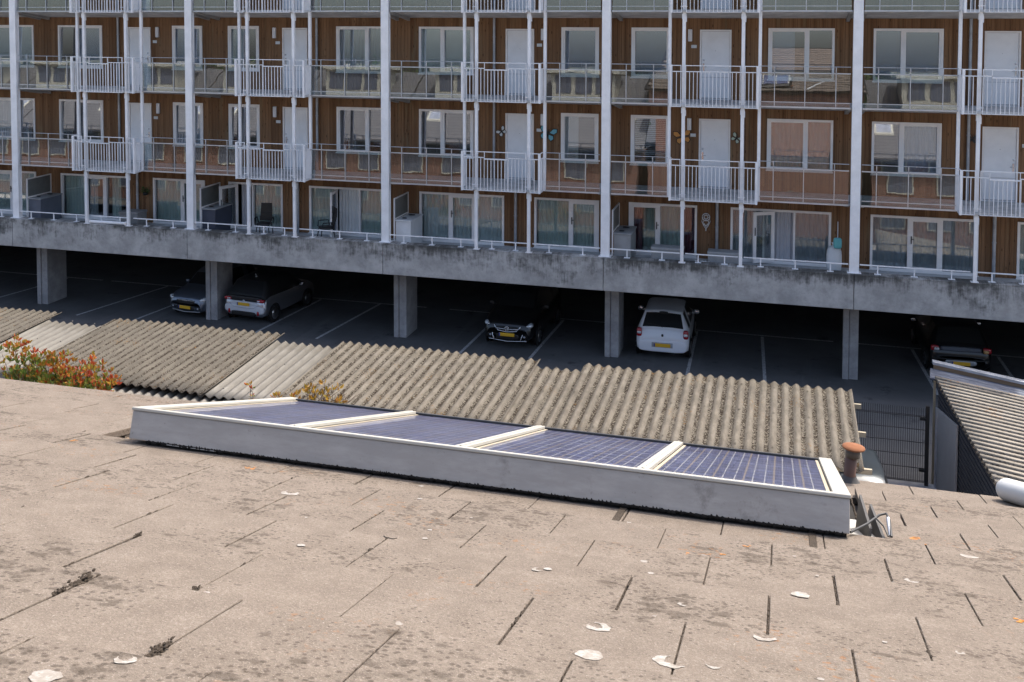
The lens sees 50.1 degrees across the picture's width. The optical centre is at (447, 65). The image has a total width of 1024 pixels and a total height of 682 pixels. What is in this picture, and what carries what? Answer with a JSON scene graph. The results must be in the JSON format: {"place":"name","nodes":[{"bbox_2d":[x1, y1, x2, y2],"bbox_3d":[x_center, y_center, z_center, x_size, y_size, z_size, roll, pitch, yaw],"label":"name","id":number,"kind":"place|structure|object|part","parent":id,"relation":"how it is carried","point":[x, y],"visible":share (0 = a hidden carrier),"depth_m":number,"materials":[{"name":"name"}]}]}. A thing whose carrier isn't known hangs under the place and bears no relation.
{"place":"outdoors","nodes":[
{"label":"outdoors","id":0,"kind":"place"},
{"bbox_2d":[89,219,126,225],"bbox_3d":[-12.096,5.548,38.732,1.600,0.150,0.147,1,3,17],"label":"awning roll","id":1,"kind":"object","parent":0,"point":[108,222],"visible":1,"depth_m":38.66,"materials":[{"name":"white metal"}]},
{"bbox_2d":[0,245,1023,483],"bbox_3d":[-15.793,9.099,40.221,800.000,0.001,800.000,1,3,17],"label":"ground","id":2,"kind":"structure","parent":0,"point":[896,378],"depth_m":38.36,"materials":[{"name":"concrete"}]},
{"bbox_2d":[0,333,121,390],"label":"photinia shrub","id":3,"kind":"object","parent":2,"relation":"on","point":[62,375],"visible":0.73,"depth_m":25.23,"materials":[{"name":"orange plant"}]},
{"bbox_2d":[170,263,257,312],"bbox_3d":[-8.699,8.322,41.118,2.058,1.582,3.765,1,3,26],"label":"parked car","id":4,"kind":"object","parent":2,"relation":"on","point":[190,296],"visible":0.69,"depth_m":39.86,"materials":[{"name":"grey paint"}]},
{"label":"side window","id":5,"kind":"part","parent":4,"relation":"part of","materials":[{"name":"black glass"}]},
{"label":"side window","id":6,"kind":"part","parent":4,"relation":"part of","materials":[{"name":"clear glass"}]},
{"bbox_2d":[244,380,254,399],"bbox_3d":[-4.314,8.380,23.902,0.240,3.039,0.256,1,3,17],"label":"seedling","id":7,"kind":"object","parent":2,"relation":"on","point":[252,395],"visible":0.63,"depth_m":23.82,"materials":[{"name":"orange plant"}]},
{"bbox_2d":[224,269,313,322],"bbox_3d":[-6.551,8.303,40.458,2.132,1.685,3.675,1,3,23],"label":"parked car","id":8,"kind":"object","parent":2,"relation":"on","point":[270,294],"visible":1,"depth_m":39.20,"materials":[{"name":"grey paint"}]},
{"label":"rear window","id":9,"kind":"part","parent":8,"relation":"part of","materials":[{"name":"black glass"}]},
{"bbox_2d":[270,379,358,403],"bbox_3d":[-2.844,8.344,23.577,2.072,3.144,0.611,1,3,17],"label":"yellow shrub","id":10,"kind":"object","parent":2,"relation":"on","point":[321,394],"visible":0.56,"depth_m":23.53,"materials":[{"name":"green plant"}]},
{"bbox_2d":[0,307,871,474],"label":"carport","id":11,"kind":"object","parent":2,"relation":"on","point":[188,362],"visible":0.84,"depth_m":25.38,"materials":[{"name":"beige"}]},
{"bbox_2d":[0,0,1023,379],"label":"apartment building","id":12,"kind":"structure","parent":2,"relation":"on","point":[854,124],"depth_m":35.43,"materials":[{"name":"brown wood"}]},
{"bbox_2d":[0,25,33,67],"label":"window","id":13,"kind":"structure","parent":12,"relation":"in","point":[26,32],"depth_m":41.88,"materials":[{"name":"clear glass"}]},
{"bbox_2d":[0,97,35,140],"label":"window","id":14,"kind":"structure","parent":12,"relation":"in","point":[5,103],"depth_m":42.31,"materials":[{"name":"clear glass"}]},
{"bbox_2d":[0,170,35,214],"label":"patio window","id":15,"kind":"structure","parent":12,"relation":"in","point":[6,193],"depth_m":42.29,"materials":[{"name":"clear glass"}]},
{"bbox_2d":[26,173,51,216],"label":"terrace screen","id":16,"kind":"object","parent":12,"relation":"on","point":[38,185],"visible":0.83,"depth_m":40.81,"materials":[{"name":"grey glass"}]},
{"bbox_2d":[28,193,62,218],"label":"storage locker","id":17,"kind":"object","parent":12,"relation":"on","point":[49,202],"visible":0.94,"depth_m":40.52,"materials":[{"name":"black plastic"}]},
{"bbox_2d":[57,25,102,68],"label":"window","id":18,"kind":"structure","parent":12,"relation":"in","point":[94,46],"depth_m":40.97,"materials":[{"name":"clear glass"}]},
{"bbox_2d":[59,99,103,142],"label":"window","id":19,"kind":"structure","parent":12,"relation":"in","point":[60,100],"depth_m":41.14,"materials":[{"name":"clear glass"}]},
{"bbox_2d":[60,173,124,220],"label":"patio window","id":20,"kind":"structure","parent":12,"relation":"in","point":[75,183],"depth_m":41.35,"materials":[{"name":"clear glass"}]},
{"bbox_2d":[119,209,146,224],"bbox_3d":[-11.401,5.539,39.522,0.790,0.620,0.640,1,3,17],"label":"storage box","id":21,"kind":"object","parent":12,"relation":"on","point":[138,213],"visible":0.52,"depth_m":39.30,"materials":[{"name":"grey plastic"}]},
{"bbox_2d":[128,0,150,10],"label":"front door","id":22,"kind":"structure","parent":12,"relation":"in","point":[146,3],"depth_m":40.12,"materials":[{"name":"silver metal"}]},
{"bbox_2d":[128,27,151,86],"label":"front door","id":23,"kind":"structure","parent":12,"relation":"in","point":[133,34],"depth_m":40.27,"materials":[{"name":"silver metal"}]},
{"bbox_2d":[129,103,152,162],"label":"front door","id":24,"kind":"structure","parent":12,"relation":"in","point":[134,108],"depth_m":40.40,"materials":[{"name":"silver metal"}]},
{"bbox_2d":[140,186,148,194],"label":"hanging plant","id":25,"kind":"object","parent":12,"relation":"hanging from","point":[146,192],"visible":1,"depth_m":40.25,"materials":[{"name":"green plant"}]},
{"bbox_2d":[152,178,204,225],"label":"patio window","id":26,"kind":"structure","parent":12,"relation":"in","point":[172,203],"depth_m":40.31,"materials":[{"name":"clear glass"}]},
{"bbox_2d":[171,26,202,70],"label":"window","id":27,"kind":"structure","parent":12,"relation":"in","point":[178,35],"depth_m":39.78,"materials":[{"name":"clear glass"}]},
{"bbox_2d":[172,102,203,147],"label":"window","id":28,"kind":"structure","parent":12,"relation":"in","point":[179,119],"depth_m":39.91,"materials":[{"name":"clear glass"}]},
{"bbox_2d":[199,182,219,228],"bbox_3d":[-8.448,5.054,38.792,0.040,1.660,1.400,1,3,17],"label":"terrace screen","id":29,"kind":"object","parent":12,"relation":"on","point":[209,194],"visible":0.76,"depth_m":38.64,"materials":[{"name":"grey glass"}]},
{"bbox_2d":[201,202,232,229],"bbox_3d":[-8.163,5.397,38.679,0.560,0.985,1.280,1,3,17],"label":"storage locker","id":30,"kind":"object","parent":12,"relation":"on","point":[216,213],"visible":0.85,"depth_m":38.29,"materials":[{"name":"black plastic"}]},
{"bbox_2d":[227,26,258,71],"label":"window","id":31,"kind":"structure","parent":12,"relation":"in","point":[232,30],"depth_m":39.12,"materials":[{"name":"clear glass"}]},
{"bbox_2d":[228,104,259,149],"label":"window","id":32,"kind":"structure","parent":12,"relation":"in","point":[230,106],"depth_m":39.12,"materials":[{"name":"white plastic"}]},
{"bbox_2d":[219,182,282,231],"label":"patio window","id":33,"kind":"structure","parent":12,"relation":"in","point":[265,193],"depth_m":39.16,"materials":[{"name":"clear glass"}]},
{"bbox_2d":[254,203,273,232],"bbox_3d":[-6.379,5.365,37.937,0.620,1.128,0.620,0,3,6],"label":"garden chair","id":34,"kind":"object","parent":12,"relation":"on","point":[266,217],"visible":0.9,"depth_m":38.13,"materials":[{"name":"black plastic"}]},
{"bbox_2d":[282,0,301,9],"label":"front door","id":35,"kind":"structure","parent":12,"relation":"in","point":[282,0],"depth_m":38.38,"materials":[{"name":"silver metal"}]},
{"bbox_2d":[282,28,307,89],"bbox_3d":[-5.378,-0.236,38.439,0.960,2.220,0.161,1,3,17],"label":"front door","id":36,"kind":"structure","parent":12,"relation":"in","point":[301,50],"depth_m":38.43,"materials":[{"name":"silver metal"}]},
{"bbox_2d":[283,107,307,168],"bbox_3d":[-5.378,2.561,38.577,0.960,2.220,0.161,1,3,17],"label":"front door","id":37,"kind":"structure","parent":12,"relation":"in","point":[301,112],"depth_m":38.55,"materials":[{"name":"silver metal"}]},
{"bbox_2d":[317,206,336,236],"bbox_3d":[-4.126,5.400,37.228,0.620,1.128,0.620,-1,3,-21],"label":"garden chair","id":38,"kind":"object","parent":12,"relation":"on","point":[327,227],"visible":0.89,"depth_m":37.14,"materials":[{"name":"black plastic"}]},
{"bbox_2d":[308,186,380,237],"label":"patio window","id":39,"kind":"structure","parent":12,"relation":"in","point":[359,208],"depth_m":38.19,"materials":[{"name":"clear glass"}]},
{"bbox_2d":[335,26,380,73],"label":"window","id":40,"kind":"structure","parent":12,"relation":"in","point":[352,42],"depth_m":37.83,"materials":[{"name":"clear glass"}]},
{"bbox_2d":[336,107,380,154],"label":"window","id":41,"kind":"structure","parent":12,"relation":"in","point":[367,110],"depth_m":37.77,"materials":[{"name":"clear plastic"}]},
{"bbox_2d":[393,192,408,240],"bbox_3d":[-1.570,5.158,36.664,0.040,1.660,1.400,1,3,17],"label":"terrace screen","id":42,"kind":"object","parent":12,"relation":"on","point":[401,205],"visible":0.82,"depth_m":36.56,"materials":[{"name":"grey glass"}]},
{"bbox_2d":[395,213,422,242],"bbox_3d":[-1.286,5.501,36.551,0.560,0.985,1.280,1,3,17],"label":"storage locker","id":43,"kind":"object","parent":12,"relation":"on","point":[409,224],"visible":0.94,"depth_m":36.07,"materials":[{"name":"white plastic"}]},
{"bbox_2d":[418,109,473,158],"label":"window","id":44,"kind":"structure","parent":12,"relation":"in","point":[442,112],"depth_m":36.89,"materials":[{"name":"white plastic"}]},
{"bbox_2d":[418,27,473,74],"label":"window","id":45,"kind":"structure","parent":12,"relation":"in","point":[435,43],"depth_m":36.80,"materials":[{"name":"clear glass"}]},
{"bbox_2d":[419,191,503,245],"bbox_3d":[0.470,5.142,36.929,3.020,1.695,0.263,1,3,17],"label":"patio window","id":46,"kind":"structure","parent":12,"relation":"in","point":[446,215],"depth_m":36.98,"materials":[{"name":"white glass"}]},
{"bbox_2d":[495,125,505,135],"bbox_3d":[1.785,2.177,36.280,0.360,0.285,0.036,-41,-9,15],"label":"butterfly ornament","id":47,"kind":"object","parent":12,"relation":"attached to","point":[503,131],"visible":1,"depth_m":36.28,"materials":[{"name":"black plastic"}]},
{"bbox_2d":[505,113,533,179],"bbox_3d":[2.378,2.678,36.177,0.960,2.220,0.161,1,3,17],"label":"front door","id":48,"kind":"structure","parent":12,"relation":"in","point":[515,123],"depth_m":36.17,"materials":[{"name":"silver metal"}]},
{"bbox_2d":[505,29,533,95],"bbox_3d":[2.378,-0.118,36.040,0.960,2.220,0.161,1,3,17],"label":"front door","id":49,"kind":"structure","parent":12,"relation":"in","point":[516,41],"depth_m":36.04,"materials":[{"name":"silver metal"}]},
{"bbox_2d":[506,0,533,9],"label":"front door","id":50,"kind":"structure","parent":12,"relation":"in","point":[510,1],"depth_m":35.95,"materials":[{"name":"silver metal"}]},
{"bbox_2d":[540,126,557,141],"bbox_3d":[3.282,2.213,35.816,0.600,0.475,0.055,16,7,16],"label":"butterfly ornament","id":51,"kind":"object","parent":12,"relation":"attached to","point":[552,132],"visible":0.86,"depth_m":35.79,"materials":[{"name":"blue plastic"}]},
{"bbox_2d":[533,197,598,251],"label":"patio window","id":52,"kind":"structure","parent":12,"relation":"in","point":[571,222],"depth_m":35.93,"materials":[{"name":"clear glass"}]},
{"bbox_2d":[560,113,598,163],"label":"window","id":53,"kind":"structure","parent":12,"relation":"in","point":[569,121],"depth_m":35.67,"materials":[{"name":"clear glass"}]},
{"bbox_2d":[560,27,598,77],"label":"window","id":54,"kind":"structure","parent":12,"relation":"in","point":[578,44],"depth_m":35.47,"materials":[{"name":"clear glass"}]},
{"bbox_2d":[612,203,619,255],"bbox_3d":[5.308,5.262,34.537,0.040,1.660,1.400,1,3,17],"label":"terrace screen","id":55,"kind":"object","parent":12,"relation":"on","point":[615,216],"visible":0.83,"depth_m":34.39,"materials":[{"name":"grey glass"}]},
{"bbox_2d":[613,225,636,256],"bbox_3d":[5.592,5.605,34.423,0.560,0.985,1.280,1,3,17],"label":"storage locker","id":56,"kind":"object","parent":12,"relation":"on","point":[624,237],"visible":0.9,"depth_m":33.89,"materials":[{"name":"plastic"}]},
{"bbox_2d":[630,115,667,166],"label":"window","id":57,"kind":"structure","parent":12,"relation":"in","point":[642,117],"depth_m":34.99,"materials":[{"name":"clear glass"}]},
{"bbox_2d":[630,27,667,78],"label":"window","id":58,"kind":"structure","parent":12,"relation":"in","point":[648,45],"depth_m":34.81,"materials":[{"name":"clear glass"}]},
{"bbox_2d":[629,202,696,258],"bbox_3d":[6.910,5.233,35.062,2.190,1.695,0.503,1,3,17],"label":"patio window","id":59,"kind":"structure","parent":12,"relation":"in","point":[661,221],"depth_m":35.16,"materials":[{"name":"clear glass"}]},
{"bbox_2d":[651,244,684,259],"bbox_3d":[6.770,5.846,33.640,0.990,0.580,0.490,1,3,17],"label":"storage box","id":60,"kind":"object","parent":12,"relation":"on","point":[665,248],"visible":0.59,"depth_m":33.47,"materials":[{"name":"grey plastic"}]},
{"bbox_2d":[673,130,690,143],"bbox_3d":[7.423,2.236,34.533,0.576,0.456,0.053,-11,-1,17],"label":"butterfly ornament","id":61,"kind":"object","parent":12,"relation":"attached to","point":[676,134],"visible":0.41,"depth_m":34.55,"materials":[{"name":"orange plastic"}]},
{"bbox_2d":[702,213,710,230],"bbox_3d":[8.143,4.912,34.447,0.284,0.598,0.051,1,3,17],"label":"wall ornament","id":62,"kind":"object","parent":12,"relation":"attached to","point":[703,223],"depth_m":34.43,"materials":[{"name":"metal"}]},
{"bbox_2d":[698,119,730,188],"bbox_3d":[8.377,2.769,34.321,0.960,2.220,0.161,1,3,17],"label":"front door","id":63,"kind":"structure","parent":12,"relation":"in","point":[714,134],"depth_m":34.30,"materials":[{"name":"silver metal"}]},
{"bbox_2d":[699,30,731,99],"bbox_3d":[8.377,-0.028,34.184,0.960,2.220,0.161,1,3,17],"label":"front door","id":64,"kind":"structure","parent":12,"relation":"in","point":[715,45],"depth_m":34.17,"materials":[{"name":"silver metal"}]},
{"bbox_2d":[700,0,731,9],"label":"front door","id":65,"kind":"structure","parent":12,"relation":"in","point":[703,3],"depth_m":34.08,"materials":[{"name":"silver metal"}]},
{"bbox_2d":[707,248,738,263],"bbox_3d":[8.393,5.886,33.139,0.990,0.550,0.490,1,3,17],"label":"storage box","id":66,"kind":"object","parent":12,"relation":"on","point":[720,259],"visible":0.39,"depth_m":32.95,"materials":[{"name":"grey plastic"}]},
{"bbox_2d":[731,132,739,143],"bbox_3d":[8.996,2.256,34.047,0.360,0.285,0.036,36,12,12],"label":"butterfly ornament","id":67,"kind":"object","parent":12,"relation":"attached to","point":[735,137],"visible":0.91,"depth_m":34.05,"materials":[{"name":"plastic"}]},
{"bbox_2d":[730,207,830,266],"bbox_3d":[10.260,5.299,33.730,3.020,1.695,0.588,1,3,17],"label":"patio window","id":68,"kind":"structure","parent":12,"relation":"in","point":[787,234],"depth_m":33.87,"materials":[{"name":"white glass"}]},
{"bbox_2d":[766,119,832,173],"bbox_3d":[10.819,2.484,33.589,1.970,1.700,0.263,1,3,17],"label":"window","id":69,"kind":"structure","parent":12,"relation":"in","point":[788,140],"depth_m":33.64,"materials":[{"name":"white glass"}]},
{"bbox_2d":[767,28,834,81],"bbox_3d":[10.805,-0.350,33.402,1.970,1.620,0.165,1,3,17],"label":"window","id":70,"kind":"structure","parent":12,"relation":"in","point":[781,41],"depth_m":33.58,"materials":[{"name":"clear glass"}]},
{"bbox_2d":[833,227,841,248],"bbox_3d":[11.494,4.986,32.185,0.238,0.800,0.137,1,3,17],"label":"hanging bag","id":71,"kind":"object","parent":12,"relation":"hanging from","point":[837,242],"visible":1,"depth_m":32.14,"materials":[{"name":"teal plastic"}]},
{"bbox_2d":[870,121,941,177],"bbox_3d":[13.714,2.528,32.693,1.970,1.700,0.263,1,3,17],"label":"window","id":72,"kind":"structure","parent":12,"relation":"in","point":[919,144],"depth_m":32.65,"materials":[{"name":"white glass"}]},
{"bbox_2d":[872,28,943,83],"bbox_3d":[13.699,-0.306,32.507,1.970,1.620,0.165,1,3,17],"label":"window","id":73,"kind":"structure","parent":12,"relation":"in","point":[902,50],"depth_m":32.53,"materials":[{"name":"white glass"}]},
{"bbox_2d":[869,214,978,276],"bbox_3d":[14.225,5.350,32.673,3.020,1.695,0.263,1,3,17],"label":"patio window","id":74,"kind":"structure","parent":12,"relation":"in","point":[931,242],"depth_m":32.72,"materials":[{"name":"white glass"}]},
{"bbox_2d":[966,134,975,142],"bbox_3d":[15.392,2.132,32.058,0.336,0.266,0.034,7,5,17],"label":"butterfly ornament","id":75,"kind":"object","parent":12,"relation":"attached to","point":[973,140],"visible":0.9,"depth_m":32.05,"materials":[{"name":"black plastic"}]},
{"bbox_2d":[981,127,1018,202],"bbox_3d":[16.134,2.886,31.921,0.960,2.220,0.161,1,3,17],"label":"front door","id":76,"kind":"structure","parent":12,"relation":"in","point":[1000,145],"depth_m":31.90,"materials":[{"name":"silver metal"}]},
{"bbox_2d":[983,31,1021,106],"bbox_3d":[16.134,0.090,31.784,0.960,2.220,0.161,1,3,17],"label":"front door","id":77,"kind":"structure","parent":12,"relation":"in","point":[1002,49],"depth_m":31.76,"materials":[{"name":"silver metal"}]},
{"bbox_2d":[985,0,1020,8],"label":"front door","id":78,"kind":"structure","parent":12,"relation":"in","point":[1001,2],"depth_m":31.67,"materials":[{"name":"silver metal"}]},
{"bbox_2d":[1016,222,1023,279],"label":"patio window","id":79,"kind":"structure","parent":12,"relation":"in","point":[1020,229],"depth_m":31.95,"materials":[{"name":"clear glass"}]},
{"bbox_2d":[0,378,1023,681],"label":"row house","id":80,"kind":"structure","parent":2,"relation":"on","point":[124,556],"depth_m":2.67,"materials":[{"name":"concrete"}]},
{"bbox_2d":[129,397,850,537],"bbox_3d":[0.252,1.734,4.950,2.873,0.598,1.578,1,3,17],"label":"solar panel array","id":81,"kind":"object","parent":80,"relation":"on","point":[766,489],"visible":1,"depth_m":4.36,"materials":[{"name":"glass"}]},
{"bbox_2d":[841,442,864,483],"bbox_3d":[2.122,2.114,5.756,0.140,0.246,0.140,5,4,17],"label":"vent pipe","id":82,"kind":"object","parent":80,"relation":"on","point":[853,451],"visible":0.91,"depth_m":5.73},
{"bbox_2d":[850,512,892,537],"bbox_3d":[1.528,1.651,3.880,0.263,0.058,0.086,-3,4,-44],"label":"loose cable","id":83,"kind":"object","parent":80,"relation":"attached to","point":[889,534],"visible":0.98,"depth_m":3.91,"materials":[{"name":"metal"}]},
{"bbox_2d":[996,478,1023,506],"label":"plastic pipe","id":84,"kind":"object","parent":80,"relation":"on","point":[1009,490],"visible":1,"depth_m":5.43,"materials":[{"name":"white plastic"}]},
{"bbox_2d":[0,271,1023,394],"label":"parking lines","id":85,"kind":"object","parent":2,"relation":"on","point":[762,351],"visible":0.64,"depth_m":37.28,"materials":[{"name":"paint"}]},
{"bbox_2d":[485,283,560,346],"bbox_3d":[2.621,8.397,37.800,2.114,1.772,4.358,1,3,19],"label":"parked car","id":86,"kind":"object","parent":2,"relation":"on","point":[521,313],"visible":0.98,"depth_m":36.66,"materials":[{"name":"black paint"}]},
{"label":"side window","id":87,"kind":"part","parent":86,"relation":"part of","materials":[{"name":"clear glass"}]},
{"bbox_2d":[636,297,698,357],"bbox_3d":[7.312,8.552,36.427,2.039,1.582,3.755,1,3,16],"label":"parked car","id":88,"kind":"object","parent":2,"relation":"on","point":[667,325],"visible":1,"depth_m":34.89,"materials":[{"name":"white paint"}]},
{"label":"rear window","id":89,"kind":"part","parent":88,"relation":"part of","materials":[{"name":"black glass"}]},
{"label":"side window","id":90,"kind":"part","parent":88,"relation":"part of","materials":[{"name":"black glass"}]},
{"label":"side window","id":91,"kind":"part","parent":88,"relation":"part of","materials":[{"name":"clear glass"}]},
{"bbox_2d":[838,449,888,483],"bbox_3d":[8.478,9.217,22.868,2.058,1.582,3.765,1,3,14],"label":"parked car","id":92,"kind":"object","parent":2,"relation":"on","point":[870,458],"visible":0.03,"depth_m":22.91,"materials":[{"name":"grey paint"}]},
{"bbox_2d":[887,479,936,489],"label":"block wall","id":93,"kind":"structure","parent":2,"relation":"on","point":[908,483],"depth_m":25.14,"materials":[{"name":"concrete"}]},
{"bbox_2d":[855,402,929,485],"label":"mesh fence panel","id":94,"kind":"structure","parent":93,"relation":"on","point":[926,418],"depth_m":25.15,"materials":[{"name":"metal"}]},
{"bbox_2d":[910,315,991,371],"bbox_3d":[16.077,8.634,35.031,2.151,1.551,4.136,1,3,15],"label":"parked car","id":95,"kind":"object","parent":2,"relation":"on","point":[958,341],"visible":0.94,"depth_m":33.40,"materials":[{"name":"black paint"}]},
{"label":"side window","id":96,"kind":"part","parent":95,"relation":"part of","materials":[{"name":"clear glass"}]},
{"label":"side window","id":97,"kind":"part","parent":95,"relation":"part of","materials":[{"name":"black glass"}]},
{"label":"rear window","id":98,"kind":"part","parent":95,"relation":"part of","materials":[{"name":"black glass"}]},
{"bbox_2d":[930,360,1023,496],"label":"shed","id":99,"kind":"structure","parent":2,"relation":"on","point":[978,433],"depth_m":23.27,"materials":[{"name":"metal"}]},
{"bbox_2d":[826,242,841,270],"bbox_3d":[11.506,5.715,32.532,0.436,0.950,0.390,1,3,17],"label":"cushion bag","id":100,"kind":"object","parent":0,"point":[833,254],"visible":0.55,"depth_m":32.36,"materials":[{"name":"white fabric"}]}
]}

